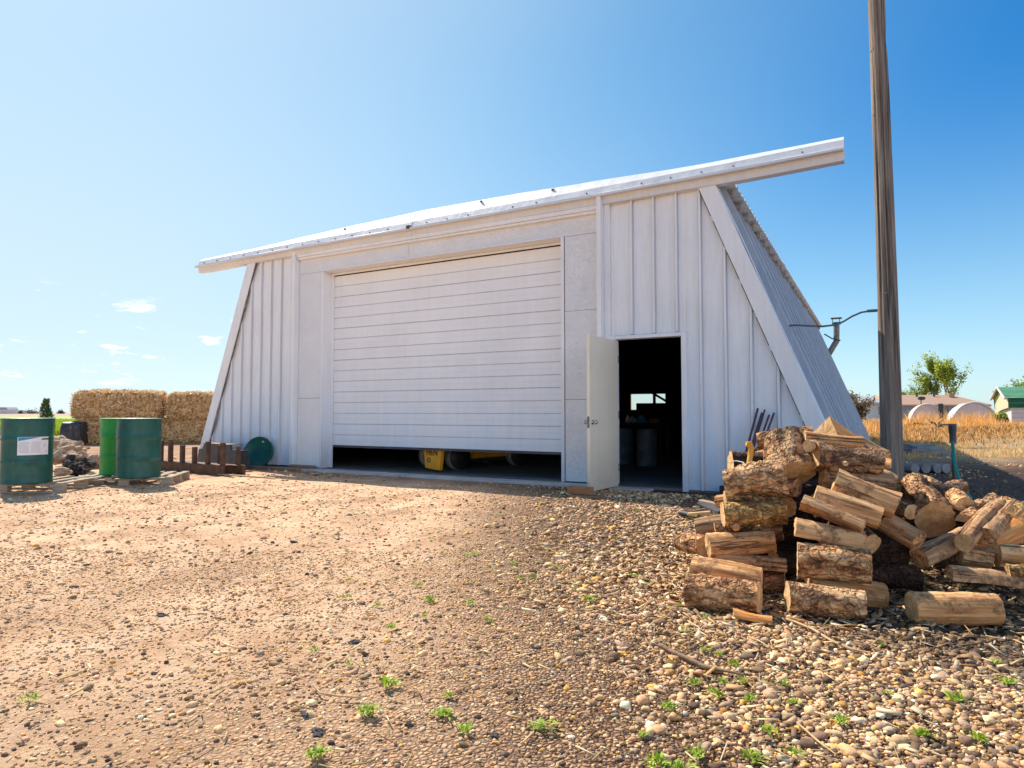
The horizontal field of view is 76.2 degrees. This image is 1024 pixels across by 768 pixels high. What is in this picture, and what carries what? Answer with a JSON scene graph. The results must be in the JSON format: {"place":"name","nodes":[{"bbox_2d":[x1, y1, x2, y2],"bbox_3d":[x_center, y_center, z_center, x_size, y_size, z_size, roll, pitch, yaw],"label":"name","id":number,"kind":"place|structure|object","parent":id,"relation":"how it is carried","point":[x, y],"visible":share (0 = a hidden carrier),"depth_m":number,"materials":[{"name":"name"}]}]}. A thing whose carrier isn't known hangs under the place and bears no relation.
{"place":"outdoors","nodes":[
{"label":"outdoors","id":0,"kind":"place"},
{"bbox_2d":[0,413,1023,767],"bbox_3d":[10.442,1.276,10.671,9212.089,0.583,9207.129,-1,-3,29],"label":"ground","id":1,"kind":"structure","parent":0,"point":[210,529],"depth_m":3.21,"materials":[{"name":"gravel"}]},
{"bbox_2d":[38,398,56,435],"bbox_3d":[-12.809,1.124,17.958,0.658,1.497,0.649,1,-3,-26],"label":"juniper","id":2,"kind":"object","parent":1,"relation":"on","point":[45,410],"visible":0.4,"depth_m":17.94,"materials":[{"name":"green plant"}]},
{"bbox_2d":[0,475,106,492],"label":"wooden pallet","id":3,"kind":"object","parent":1,"relation":"on","point":[59,485],"visible":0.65,"depth_m":9.17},
{"bbox_2d":[0,418,54,484],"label":"steel drum","id":4,"kind":"object","parent":3,"relation":"on","point":[26,450],"visible":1,"depth_m":8.63,"materials":[{"name":"green paint"}]},
{"bbox_2d":[53,441,86,451],"bbox_3d":[-9.121,1.337,13.465,0.602,0.342,0.490,2,-3,-41],"label":"rubble block","id":5,"kind":"object","parent":1,"relation":"on","point":[75,446],"depth_m":13.43,"materials":[{"name":"stone"}]},
{"bbox_2d":[59,421,88,443],"bbox_3d":[-14.799,1.679,22.203,0.727,0.842,1.163,0,-3,-8],"label":"wrapped bale","id":6,"kind":"object","parent":1,"relation":"on","point":[75,430],"visible":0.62,"depth_m":21.71},
{"bbox_2d":[75,416,151,443],"bbox_3d":[-13.813,1.648,23.062,2.818,1.228,1.702,0,-3,-9],"label":"straw bale","id":7,"kind":"object","parent":1,"relation":"on","point":[93,432],"visible":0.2,"depth_m":22.30},
{"bbox_2d":[69,388,166,419],"bbox_3d":[-13.834,0.734,23.084,3.099,1.233,1.659,1,-3,-12],"label":"straw bale","id":8,"kind":"object","parent":7,"relation":"on","point":[109,403],"visible":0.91,"depth_m":22.48},
{"bbox_2d":[74,471,189,486],"bbox_3d":[-5.823,1.464,10.098,1.300,0.125,1.056,1,-3,-13],"label":"wooden pallet","id":9,"kind":"object","parent":1,"relation":"on","point":[176,476],"visible":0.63,"depth_m":9.72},
{"bbox_2d":[99,418,116,475],"bbox_3d":[-6.108,0.969,10.217,0.605,0.874,0.608,-1,-3,29],"label":"steel drum","id":10,"kind":"object","parent":9,"relation":"on","point":[107,454],"visible":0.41,"depth_m":9.94,"materials":[{"name":"green paint"}]},
{"bbox_2d":[115,418,161,478],"bbox_3d":[-5.582,0.949,9.766,0.604,0.874,0.607,-1,-3,29],"label":"steel drum","id":11,"kind":"object","parent":9,"relation":"on","point":[138,448],"visible":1,"depth_m":9.53,"materials":[{"name":"green paint"}]},
{"bbox_2d":[161,416,206,442],"bbox_3d":[-11.044,1.679,23.860,3.569,1.205,1.614,0,-3,-11],"label":"straw bale","id":12,"kind":"object","parent":1,"relation":"on","point":[191,430],"visible":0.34,"depth_m":23.07},
{"bbox_2d":[161,390,213,420],"bbox_3d":[-10.890,0.804,23.826,3.289,1.203,1.619,1,-3,-14],"label":"straw bale","id":13,"kind":"object","parent":12,"relation":"on","point":[189,404],"visible":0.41,"depth_m":23.06},
{"bbox_2d":[161,439,245,475],"bbox_3d":[-5.868,1.318,12.013,2.544,0.585,0.420,-2,-3,33],"label":"stake rack","id":14,"kind":"object","parent":1,"relation":"on","point":[208,467],"visible":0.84,"depth_m":11.62,"materials":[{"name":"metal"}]},
{"bbox_2d":[197,442,250,469],"bbox_3d":[-5.648,1.398,12.792,1.926,0.455,0.370,-2,-3,39],"label":"steel trough","id":15,"kind":"object","parent":1,"relation":"on","point":[230,455],"visible":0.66,"depth_m":12.57,"materials":[{"name":"black paint"}]},
{"bbox_2d":[244,437,272,465],"bbox_3d":[-4.978,1.338,12.820,0.610,0.610,0.045,0,-14,11],"label":"drum lid","id":16,"kind":"object","parent":1,"relation":"on","point":[260,451],"visible":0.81,"depth_m":12.81,"materials":[{"name":"green paint"}]},
{"bbox_2d":[303,742,334,760],"bbox_3d":[-0.610,1.150,2.055,0.097,0.033,0.101,1,-3,-28],"label":"weed sprout","id":17,"kind":"object","parent":1,"relation":"on","point":[315,752],"visible":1,"depth_m":2.05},
{"bbox_2d":[300,468,586,486],"bbox_3d":[-1.402,1.593,10.879,6.080,0.136,0.299,-1,-3,29],"label":"concrete apron","id":18,"kind":"object","parent":1,"relation":"on","point":[497,480],"visible":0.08,"depth_m":10.54,"materials":[{"name":"concrete"}]},
{"bbox_2d":[265,438,722,493],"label":"barn floor","id":19,"kind":"structure","parent":1,"relation":"on","point":[665,474],"depth_m":12.48,"materials":[{"name":"concrete"}]},
{"bbox_2d":[419,448,527,470],"bbox_3d":[-0.684,0.926,12.640,2.640,1.355,1.282,2,-3,-41],"label":"industrial truck","id":20,"kind":"object","parent":19,"relation":"on","point":[434,460],"visible":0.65,"depth_m":11.95,"materials":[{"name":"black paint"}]},
{"bbox_2d":[619,428,632,463],"bbox_3d":[2.230,1.279,13.476,0.536,0.720,0.536,-1,-3,29],"label":"metal drum","id":21,"kind":"object","parent":19,"relation":"on","point":[625,445],"visible":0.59,"depth_m":13.24,"materials":[{"name":"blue metal"}]},
{"bbox_2d":[619,422,670,460],"bbox_3d":[2.704,1.279,14.701,1.600,0.830,0.700,-1,-3,29],"label":"workbench","id":22,"kind":"object","parent":19,"relation":"on","point":[660,424],"visible":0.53,"depth_m":14.34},
{"bbox_2d":[637,429,657,466],"bbox_3d":[2.669,1.253,12.889,0.412,0.720,0.412,-1,-3,29],"label":"metal drum","id":23,"kind":"object","parent":19,"relation":"on","point":[647,447],"visible":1,"depth_m":12.72,"materials":[{"name":"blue metal"}]},
{"bbox_2d":[636,403,675,440],"bbox_3d":[5.438,1.425,24.640,1.450,1.406,0.300,-1,-3,29],"label":"storage cabinet","id":24,"kind":"object","parent":19,"relation":"on","point":[664,412],"visible":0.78,"depth_m":24.42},
{"bbox_2d":[0,483,1023,569],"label":"gravel","id":25,"kind":"structure","parent":1,"relation":"on","point":[645,502],"depth_m":6.50,"materials":[{"name":"gravel"}]},
{"bbox_2d":[570,494,603,499],"bbox_3d":[0.940,1.418,8.195,0.400,0.050,0.180,-1,-3,29],"label":"grey paver","id":26,"kind":"object","parent":25,"relation":"on","point":[595,497],"visible":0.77,"depth_m":8.12,"materials":[{"name":"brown concrete"}]},
{"bbox_2d":[567,486,593,494],"bbox_3d":[0.865,1.345,8.249,0.320,0.095,0.100,-1,-3,24],"label":"timber block","id":27,"kind":"object","parent":26,"relation":"on","point":[580,490],"depth_m":8.20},
{"bbox_2d":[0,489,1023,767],"bbox_3d":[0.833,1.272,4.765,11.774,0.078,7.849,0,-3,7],"label":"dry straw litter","id":28,"kind":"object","parent":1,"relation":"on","point":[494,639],"visible":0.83,"depth_m":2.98,"materials":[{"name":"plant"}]},
{"bbox_2d":[0,548,1023,767],"bbox_3d":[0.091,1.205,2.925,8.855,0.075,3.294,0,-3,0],"label":"gravel stones","id":29,"kind":"object","parent":1,"relation":"on","point":[975,655],"visible":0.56,"depth_m":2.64,"materials":[{"name":"gravel"}]},
{"bbox_2d":[740,747,770,764],"bbox_3d":[0.750,1.146,2.018,0.089,0.027,0.088,0,-3,4],"label":"weed sprout","id":30,"kind":"object","parent":29,"relation":"on","point":[748,755],"visible":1,"depth_m":2.02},
{"bbox_2d":[872,561,923,590],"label":"firewood log","id":31,"kind":"object","parent":29,"relation":"on","point":[902,576],"visible":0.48,"depth_m":3.85,"materials":[{"name":"brown wood"}]},
{"bbox_2d":[832,529,909,556],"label":"firewood log","id":32,"kind":"object","parent":31,"relation":"on","point":[888,546],"visible":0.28,"depth_m":3.89,"materials":[{"name":"brown wood"}]},
{"bbox_2d":[863,526,880,553],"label":"firewood log","id":33,"kind":"object","parent":32,"relation":"on","point":[873,541],"visible":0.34,"depth_m":3.76,"materials":[{"name":"brown wood"}]},
{"bbox_2d":[878,515,926,549],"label":"firewood log","id":34,"kind":"object","parent":32,"relation":"on","point":[901,531],"visible":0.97,"depth_m":3.75,"materials":[{"name":"wood"}]},
{"bbox_2d":[831,469,902,517],"bbox_3d":[2.091,0.650,3.859,0.362,0.173,0.178,22,7,23],"label":"firewood log","id":35,"kind":"object","parent":34,"relation":"on","point":[849,484],"visible":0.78,"depth_m":3.80,"materials":[{"name":"wood"}]},
{"bbox_2d":[932,554,1003,570],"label":"firewood log","id":36,"kind":"object","parent":29,"relation":"on","point":[951,560],"visible":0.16,"depth_m":4.25,"materials":[{"name":"brown wood"}]},
{"bbox_2d":[195,137,869,491],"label":"storage barn","id":37,"kind":"structure","parent":1,"relation":"on","point":[572,325],"depth_m":10.64,"materials":[{"name":"paint"}]},
{"bbox_2d":[333,246,560,454],"bbox_3d":[-1.279,-0.488,11.398,4.940,3.285,0.056,-1,-3,29],"label":"overhead door","id":38,"kind":"structure","parent":37,"relation":"in","point":[463,354],"depth_m":11.23,"materials":[{"name":"paint"}]},
{"bbox_2d":[629,393,666,410],"bbox_3d":[5.651,0.741,27.120,1.580,0.730,0.110,-1,-3,29],"label":"window","id":39,"kind":"structure","parent":37,"relation":"in","point":[634,398],"depth_m":27.24,"materials":[{"name":"white glass"}]},
{"bbox_2d":[640,750,669,767],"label":"weed sprout","id":40,"kind":"object","parent":1,"relation":"on","point":[658,758],"visible":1,"depth_m":1.98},
{"bbox_2d":[672,534,682,550],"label":"firewood log","id":41,"kind":"object","parent":1,"relation":"on","point":[676,542],"visible":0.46,"depth_m":4.35,"materials":[{"name":"brown wood"}]},
{"bbox_2d":[680,533,707,556],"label":"firewood log","id":42,"kind":"object","parent":41,"relation":"on","point":[692,543],"visible":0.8,"depth_m":4.11,"materials":[{"name":"brown wood"}]},
{"bbox_2d":[694,515,720,534],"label":"firewood log","id":43,"kind":"object","parent":41,"relation":"on","point":[704,525],"visible":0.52,"depth_m":4.39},
{"bbox_2d":[657,643,743,675],"bbox_3d":[0.786,1.186,2.804,0.070,0.025,0.428,2,-3,-39],"label":"dry stick","id":44,"kind":"object","parent":1,"relation":"on","point":[686,657],"visible":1,"depth_m":2.78,"materials":[{"name":"brown wood"}]},
{"bbox_2d":[684,573,762,613],"bbox_3d":[1.137,1.147,3.543,0.402,0.210,0.205,-2,-3,28],"label":"firewood log","id":45,"kind":"object","parent":1,"relation":"on","point":[707,593],"visible":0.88,"depth_m":3.48,"materials":[{"name":"brown wood"}]},
{"bbox_2d":[689,556,762,585],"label":"firewood log","id":46,"kind":"object","parent":45,"relation":"on","point":[718,567],"visible":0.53,"depth_m":3.66,"materials":[{"name":"wood"}]},
{"bbox_2d":[462,547,1023,740],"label":"bark litter","id":47,"kind":"object","parent":1,"relation":"on","point":[917,627],"visible":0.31,"depth_m":3.36,"materials":[{"name":"wood"}]},
{"bbox_2d":[733,608,771,623],"bbox_3d":[1.226,1.184,3.330,0.193,0.041,0.060,4,-1,26],"label":"bark slab","id":48,"kind":"object","parent":1,"relation":"on","point":[744,615],"depth_m":3.31,"materials":[{"name":"orange wood"}]},
{"bbox_2d":[762,570,784,594],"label":"firewood log","id":49,"kind":"object","parent":1,"relation":"on","point":[773,581],"visible":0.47,"depth_m":3.81,"materials":[{"name":"brown wood"}]},
{"bbox_2d":[714,554,786,571],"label":"firewood log","id":50,"kind":"object","parent":49,"relation":"on","point":[768,563],"visible":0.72,"depth_m":3.82,"materials":[{"name":"orange wood"}]},
{"bbox_2d":[705,530,776,557],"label":"firewood log","id":51,"kind":"object","parent":50,"relation":"on","point":[747,543],"visible":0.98,"depth_m":3.89,"materials":[{"name":"wood"}]},
{"bbox_2d":[714,522,783,540],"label":"firewood log","id":52,"kind":"object","parent":51,"relation":"on","point":[776,528],"visible":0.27,"depth_m":4.05,"materials":[{"name":"brown wood"}]},
{"bbox_2d":[720,499,788,530],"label":"firewood log","id":53,"kind":"object","parent":51,"relation":"on","point":[735,516],"visible":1,"depth_m":3.93,"materials":[{"name":"brown wood"}]},
{"bbox_2d":[723,491,783,501],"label":"firewood log","id":54,"kind":"object","parent":53,"relation":"on","point":[750,498],"visible":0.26,"depth_m":4.06,"materials":[{"name":"brown wood"}]},
{"bbox_2d":[722,459,789,500],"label":"firewood log","id":55,"kind":"object","parent":54,"relation":"on","point":[764,477],"visible":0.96,"depth_m":4.01,"materials":[{"name":"brown wood"}]},
{"bbox_2d":[540,516,1022,764],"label":"wood chips","id":56,"kind":"object","parent":1,"relation":"on","point":[914,747],"visible":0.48,"depth_m":3.39,"materials":[{"name":"wood"}]},
{"bbox_2d":[768,549,796,575],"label":"firewood log","id":57,"kind":"object","parent":1,"relation":"on","point":[790,555],"visible":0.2,"depth_m":4.19,"materials":[{"name":"brown wood"}]},
{"bbox_2d":[756,541,818,555],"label":"firewood log","id":58,"kind":"object","parent":1,"relation":"on","point":[788,546],"visible":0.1,"depth_m":4.30,"materials":[{"name":"brown wood"}]},
{"bbox_2d":[783,520,834,541],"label":"firewood log","id":59,"kind":"object","parent":58,"relation":"on","point":[788,532],"visible":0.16,"depth_m":4.31,"materials":[{"name":"brown wood"}]},
{"bbox_2d":[775,615,869,652],"bbox_3d":[1.470,1.196,3.130,0.053,0.017,0.549,1,-3,-19],"label":"dry stalk","id":60,"kind":"object","parent":1,"relation":"on","point":[822,635],"visible":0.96,"depth_m":3.09,"materials":[{"name":"plant"}]},
{"bbox_2d":[784,581,866,620],"bbox_3d":[1.640,1.140,3.423,0.380,0.165,0.184,2,-2,16],"label":"firewood log","id":61,"kind":"object","parent":1,"relation":"on","point":[815,600],"visible":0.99,"depth_m":3.36,"materials":[{"name":"brown wood"}]},
{"bbox_2d":[805,578,888,609],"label":"firewood log","id":62,"kind":"object","parent":1,"relation":"on","point":[877,593],"visible":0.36,"depth_m":3.54,"materials":[{"name":"wood"}]},
{"bbox_2d":[797,542,872,583],"bbox_3d":[1.754,0.978,3.564,0.378,0.204,0.175,1,-2,18],"label":"firewood log","id":63,"kind":"object","parent":62,"relation":"on","point":[833,562],"visible":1,"depth_m":3.51,"materials":[{"name":"brown wood"}]},
{"bbox_2d":[794,517,865,547],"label":"firewood log","id":64,"kind":"object","parent":63,"relation":"on","point":[815,530],"visible":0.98,"depth_m":3.61,"materials":[{"name":"orange wood"}]},
{"bbox_2d":[799,495,866,532],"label":"firewood log","id":65,"kind":"object","parent":64,"relation":"on","point":[827,512],"visible":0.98,"depth_m":3.65,"materials":[{"name":"wood"}]},
{"bbox_2d":[813,485,883,528],"bbox_3d":[1.934,0.713,3.773,0.363,0.144,0.121,18,6,28],"label":"firewood log","id":66,"kind":"object","parent":65,"relation":"on","point":[871,514],"visible":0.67,"depth_m":3.72,"materials":[{"name":"wood"}]},
{"bbox_2d":[848,390,875,419],"bbox_3d":[17.183,1.343,32.767,2.212,2.388,1.846,0,-3,-10],"label":"plum bush","id":67,"kind":"object","parent":1,"relation":"on","point":[862,409],"visible":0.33,"depth_m":32.55,"materials":[{"name":"plant"}]},
{"bbox_2d":[858,396,879,421],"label":"grey house","id":68,"kind":"structure","parent":1,"relation":"on","point":[874,413],"depth_m":66.34,"materials":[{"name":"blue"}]},
{"bbox_2d":[868,0,903,478],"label":"utility pole","id":69,"kind":"object","parent":1,"relation":"on","point":[891,419],"visible":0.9,"depth_m":9.51,"materials":[{"name":"wood"}]},
{"bbox_2d":[872,552,909,563],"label":"firewood log","id":70,"kind":"object","parent":1,"relation":"on","point":[903,557],"visible":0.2,"depth_m":4.33,"materials":[{"name":"brown wood"}]},
{"bbox_2d":[829,516,908,525],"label":"firewood log","id":71,"kind":"object","parent":70,"relation":"on","point":[830,523],"visible":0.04,"depth_m":4.38,"materials":[{"name":"brown wood"}]},
{"bbox_2d":[784,488,815,516],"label":"firewood log","id":72,"kind":"object","parent":71,"relation":"on","point":[793,505],"visible":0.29,"depth_m":4.22,"materials":[{"name":"brown wood"}]},
{"bbox_2d":[787,478,801,496],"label":"firewood log","id":73,"kind":"object","parent":72,"relation":"on","point":[795,487],"visible":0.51,"depth_m":4.17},
{"bbox_2d":[762,426,815,483],"bbox_3d":[1.797,0.467,4.279,0.298,0.312,0.312,0,-41,-1],"label":"firewood log","id":74,"kind":"object","parent":73,"relation":"on","point":[784,446],"visible":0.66,"depth_m":4.18,"materials":[{"name":"brown wood"}]},
{"bbox_2d":[909,403,944,419],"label":"hoop shelter","id":75,"kind":"object","parent":1,"relation":"on","point":[929,407],"visible":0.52,"depth_m":40.04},
{"bbox_2d":[873,392,990,418],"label":"ranch house","id":76,"kind":"structure","parent":1,"relation":"on","point":[949,402],"depth_m":73.22,"materials":[{"name":"brown"}]},
{"bbox_2d":[903,444,960,454],"bbox_3d":[10.858,1.709,17.154,1.273,0.258,0.907,0,-3,-4],"label":"slab stack","id":77,"kind":"object","parent":1,"relation":"on","point":[927,449],"visible":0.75,"depth_m":16.89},
{"bbox_2d":[907,350,972,395],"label":"leafing tree","id":78,"kind":"object","parent":1,"relation":"on","point":[943,373],"visible":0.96,"depth_m":99.77,"materials":[{"name":"green plant"}]},
{"bbox_2d":[868,423,1023,447],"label":"mound straw","id":79,"kind":"object","parent":1,"relation":"on","point":[982,428],"visible":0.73,"depth_m":21.98,"materials":[{"name":"yellow plant"}]},
{"bbox_2d":[939,424,956,479],"bbox_3d":[6.007,1.061,8.967,0.200,1.030,0.146,-1,-3,29],"label":"yard hydrant","id":80,"kind":"object","parent":1,"relation":"on","point":[952,429],"visible":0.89,"depth_m":8.94,"materials":[{"name":"metal"}]},
{"bbox_2d":[904,591,1005,626],"bbox_3d":[2.261,1.153,3.342,0.414,0.170,0.146,-2,-3,9],"label":"firewood log","id":81,"kind":"object","parent":1,"relation":"on","point":[968,609],"visible":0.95,"depth_m":3.29,"materials":[{"name":"wood"}]},
{"bbox_2d":[903,410,1007,425],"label":"tall grass clumps","id":82,"kind":"object","parent":1,"relation":"on","point":[979,416],"visible":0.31,"depth_m":33.06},
{"bbox_2d":[947,402,994,419],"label":"hoop shelter","id":83,"kind":"object","parent":1,"relation":"on","point":[968,407],"visible":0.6,"depth_m":40.05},
{"bbox_2d":[956,545,994,568],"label":"firewood log","id":84,"kind":"object","parent":1,"relation":"on","point":[980,556],"visible":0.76,"depth_m":3.74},
{"bbox_2d":[909,527,961,568],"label":"firewood log","id":85,"kind":"object","parent":84,"relation":"on","point":[927,554],"visible":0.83,"depth_m":3.76,"materials":[{"name":"wood"}]},
{"bbox_2d":[954,498,1005,551],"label":"firewood log","id":86,"kind":"object","parent":84,"relation":"on","point":[968,536],"visible":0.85,"depth_m":3.77,"materials":[{"name":"wood"}]},
{"bbox_2d":[955,499,986,521],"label":"firewood log","id":87,"kind":"object","parent":86,"relation":"on","point":[967,514],"visible":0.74,"depth_m":4.08,"materials":[{"name":"brown wood"}]},
{"bbox_2d":[945,488,973,508],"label":"firewood log","id":88,"kind":"object","parent":87,"relation":"on","point":[960,497],"visible":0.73,"depth_m":4.25,"materials":[{"name":"brown wood"}]},
{"bbox_2d":[978,500,1017,544],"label":"firewood log","id":89,"kind":"object","parent":84,"relation":"on","point":[996,523],"visible":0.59,"depth_m":3.82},
{"bbox_2d":[944,565,1023,588],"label":"firewood log","id":90,"kind":"object","parent":1,"relation":"on","point":[975,575],"visible":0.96,"depth_m":3.54,"materials":[{"name":"wood"}]},
{"bbox_2d":[1004,563,1023,576],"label":"firewood log","id":91,"kind":"object","parent":90,"relation":"on","point":[1017,570],"visible":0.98,"depth_m":3.51,"materials":[{"name":"brown wood"}]},
{"bbox_2d":[990,387,1023,424],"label":"garden shed","id":92,"kind":"structure","parent":1,"relation":"on","point":[1009,401],"depth_m":32.29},
{"bbox_2d":[994,543,1023,566],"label":"firewood log","id":93,"kind":"object","parent":1,"relation":"on","point":[1010,553],"visible":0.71,"depth_m":3.72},
{"bbox_2d":[976,518,1023,553],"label":"firewood log","id":94,"kind":"object","parent":93,"relation":"on","point":[1013,532],"visible":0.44,"depth_m":3.84,"materials":[{"name":"orange wood"}]},
{"bbox_2d":[1005,501,1023,521],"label":"firewood log","id":95,"kind":"object","parent":94,"relation":"on","point":[1013,511],"visible":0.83,"depth_m":3.97,"materials":[{"name":"brown wood"}]},
{"bbox_2d":[0,0,1023,412],"label":"sky","id":96,"kind":"structure","parent":0,"point":[143,142],"materials":[{"name":"blue"}]},
{"bbox_2d":[57,457,1023,484],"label":"drive gravel","id":97,"kind":"structure","parent":0,"point":[949,476],"depth_m":11.33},
{"bbox_2d":[862,417,1023,432],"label":"dry tall grass","id":98,"kind":"structure","parent":0,"point":[872,425],"depth_m":30.10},
{"bbox_2d":[870,425,1023,458],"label":"dry short grass","id":99,"kind":"structure","parent":0,"point":[921,455],"depth_m":18.10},
{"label":"firewood log","id":100,"kind":"object","parent":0,"visible":0},
{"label":"firewood log","id":101,"kind":"object","parent":100,"relation":"on","visible":0},
{"bbox_2d":[727,450,763,468],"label":"firewood log","id":102,"kind":"object","parent":101,"relation":"on","point":[739,456],"visible":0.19,"depth_m":4.39,"materials":[{"name":"brown wood"}]},
{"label":"firewood log","id":103,"kind":"object","parent":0,"visible":0},
{"bbox_2d":[897,472,955,537],"bbox_3d":[2.689,0.789,4.268,0.256,0.304,0.353,0,24,7],"label":"firewood log","id":104,"kind":"object","parent":103,"relation":"on","point":[935,515],"visible":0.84,"depth_m":4.14,"materials":[{"name":"brown wood"}]},
{"bbox_2d":[856,434,890,457],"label":"firewood log","id":105,"kind":"object","parent":104,"relation":"on","point":[869,444],"visible":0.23,"depth_m":4.61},
{"bbox_2d":[814,416,864,447],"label":"firewood log","id":106,"kind":"object","parent":105,"relation":"on","point":[829,425],"visible":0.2,"depth_m":4.42,"materials":[{"name":"beige wood"}]},
{"bbox_2d":[894,500,917,519],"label":"firewood log","id":107,"kind":"object","parent":104,"relation":"on","point":[906,509],"visible":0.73,"depth_m":4.12,"materials":[{"name":"brown wood"}]},
{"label":"firewood log","id":108,"kind":"object","parent":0,"visible":0},
{"bbox_2d":[818,469,896,490],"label":"firewood log","id":109,"kind":"object","parent":108,"relation":"on","point":[826,477],"visible":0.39,"depth_m":4.04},
{"bbox_2d":[810,441,885,474],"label":"firewood log","id":110,"kind":"object","parent":109,"relation":"on","point":[833,459],"visible":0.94,"depth_m":4.02,"materials":[{"name":"brown wood"}]},
{"bbox_2d":[802,430,864,447],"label":"firewood log","id":111,"kind":"object","parent":110,"relation":"on","point":[849,441],"visible":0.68,"depth_m":4.18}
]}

